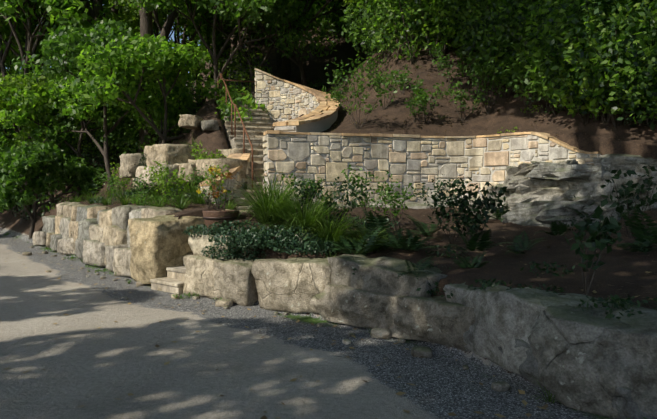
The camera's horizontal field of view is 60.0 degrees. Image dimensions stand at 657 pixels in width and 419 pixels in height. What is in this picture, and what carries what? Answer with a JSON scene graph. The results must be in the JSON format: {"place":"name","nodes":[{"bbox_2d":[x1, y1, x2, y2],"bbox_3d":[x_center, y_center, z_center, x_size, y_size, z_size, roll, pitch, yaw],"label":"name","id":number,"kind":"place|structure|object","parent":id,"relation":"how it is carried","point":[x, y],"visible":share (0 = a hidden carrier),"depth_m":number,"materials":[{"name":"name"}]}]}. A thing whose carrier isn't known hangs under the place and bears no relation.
{"place":"outdoors","nodes":[
{"label":"outdoors","id":0,"kind":"place"},
{"bbox_2d":[6,13,199,72],"label":"sky","id":1,"kind":"structure","parent":0,"point":[172,35],"materials":[{"name":"white"}]},
{"bbox_2d":[0,14,656,418],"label":"terrain","id":2,"kind":"structure","parent":0,"point":[228,366],"depth_m":6.60,"materials":[{"name":"brown soil"}]},
{"bbox_2d":[150,100,273,293],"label":"stone steps","id":3,"kind":"structure","parent":2,"relation":"on","point":[258,125],"depth_m":14.72,"materials":[{"name":"beige stone"}]},
{"bbox_2d":[218,73,254,188],"bbox_3d":[-2.021,-2.474,16.475,1.616,3.966,7.704,0,2,-16],"label":"steel handrail","id":4,"kind":"object","parent":3,"relation":"on","point":[235,106],"visible":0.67,"depth_m":15.46,"materials":[{"name":"brown metal"}]},
{"bbox_2d":[200,163,249,203],"bbox_3d":[-2.256,-0.538,12.834,0.576,1.450,1.860,0,2,15],"label":"cheek wall mortar","id":5,"kind":"object","parent":2,"relation":"on","point":[228,186],"visible":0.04,"depth_m":12.34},
{"bbox_2d":[201,187,213,202],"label":"cheek wall stones","id":6,"kind":"object","parent":5,"relation":"in","point":[212,199],"visible":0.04,"depth_m":11.98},
{"bbox_2d":[199,153,250,185],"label":"stone slabs","id":7,"kind":"structure","parent":5,"relation":"on","point":[241,156],"depth_m":12.62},
{"bbox_2d":[215,159,250,203],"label":"cheek wall stones","id":8,"kind":"object","parent":5,"relation":"in","point":[239,178],"visible":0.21,"depth_m":12.38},
{"bbox_2d":[89,186,398,260],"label":"plants","id":9,"kind":"object","parent":2,"relation":"on","point":[256,236],"visible":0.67,"depth_m":8.56,"materials":[{"name":"green plant"}]},
{"bbox_2d":[255,70,337,132],"bbox_3d":[-1.084,-2.793,15.674,2.692,3.400,7.109,0,2,1],"label":"wall mortar","id":10,"kind":"object","parent":2,"relation":"on","point":[322,125],"visible":0.17,"depth_m":18.09,"materials":[{"name":"grey concrete"}]},
{"bbox_2d":[255,100,295,130],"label":"curved wall end stones","id":11,"kind":"object","parent":10,"relation":"in","point":[289,128],"visible":0.04,"depth_m":12.19,"materials":[{"name":"beige stone"}]},
{"bbox_2d":[255,72,319,129],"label":"curved wall stones","id":12,"kind":"object","parent":10,"relation":"in","point":[275,113],"visible":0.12,"depth_m":18.56,"materials":[{"name":"beige stone"}]},
{"bbox_2d":[255,68,339,125],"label":"wall cap stones","id":13,"kind":"object","parent":10,"relation":"on","point":[324,109],"visible":0.94,"depth_m":15.73,"materials":[{"name":"beige stone"}]},
{"bbox_2d":[0,0,656,418],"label":"shrub foliage","id":14,"kind":"object","parent":2,"relation":"on","point":[24,164],"visible":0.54,"depth_m":16.82,"materials":[{"name":"green plant"}]},
{"bbox_2d":[0,0,656,294],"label":"tree branches","id":15,"kind":"object","parent":2,"relation":"on","point":[283,64],"visible":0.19,"depth_m":20.20,"materials":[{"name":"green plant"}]},
{"bbox_2d":[207,165,235,197],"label":"flowering plant leaves","id":16,"kind":"object","parent":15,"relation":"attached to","point":[222,175],"visible":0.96,"depth_m":9.37,"materials":[{"name":"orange plant"}]},
{"bbox_2d":[196,165,231,193],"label":"yellow flowers","id":17,"kind":"object","parent":16,"relation":"attached to","point":[200,191],"visible":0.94,"depth_m":9.32,"materials":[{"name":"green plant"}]},
{"bbox_2d":[0,0,656,196],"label":"tree foliage","id":18,"kind":"object","parent":15,"relation":"attached to","point":[89,95],"visible":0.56,"depth_m":17.82,"materials":[{"name":"green plant"}]},
{"bbox_2d":[0,0,656,197],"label":"sunlit light foliage","id":19,"kind":"object","parent":2,"relation":"on","point":[27,83],"visible":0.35,"depth_m":20.21,"materials":[{"name":"green plant"}]},
{"bbox_2d":[4,41,654,418],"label":"fallen leaves","id":20,"kind":"object","parent":2,"relation":"on","point":[524,402],"visible":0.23,"depth_m":6.17,"materials":[{"name":"brown plant"}]},
{"bbox_2d":[6,0,656,318],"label":"leaves","id":21,"kind":"object","parent":2,"relation":"on","point":[644,238],"visible":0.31,"depth_m":8.77,"materials":[{"name":"green plant"}]},
{"bbox_2d":[42,49,633,404],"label":"ornamental grass","id":22,"kind":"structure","parent":2,"relation":"on","point":[272,208],"depth_m":9.04,"materials":[{"name":"green plant"}]},
{"bbox_2d":[22,114,656,418],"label":"boulders","id":23,"kind":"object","parent":2,"relation":"on","point":[564,351],"depth_m":7.32,"materials":[{"name":"beige stone"}]},
{"bbox_2d":[202,210,238,231],"bbox_3d":[-1.778,0.205,9.418,0.602,0.375,0.602,0,2,1],"label":"barrel planter","id":24,"kind":"object","parent":23,"relation":"on","point":[210,217],"visible":0.6,"depth_m":9.17,"materials":[{"name":"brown wood"}]},
{"bbox_2d":[264,134,600,204],"bbox_3d":[2.029,-0.667,12.091,6.840,1.850,2.548,0,2,1],"label":"wall mortar","id":25,"kind":"object","parent":2,"relation":"on","point":[308,160],"visible":0.17,"depth_m":12.49,"materials":[{"name":"grey concrete"}]},
{"bbox_2d":[263,134,601,208],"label":"retaining wall stones","id":26,"kind":"object","parent":25,"relation":"in","point":[298,149],"visible":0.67,"depth_m":12.49,"materials":[{"name":"beige stone"}]},
{"bbox_2d":[263,130,601,153],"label":"retaining wall cap stones","id":27,"kind":"object","parent":25,"relation":"on","point":[547,136],"visible":0.6,"depth_m":12.23,"materials":[{"name":"beige stone"}]}
]}

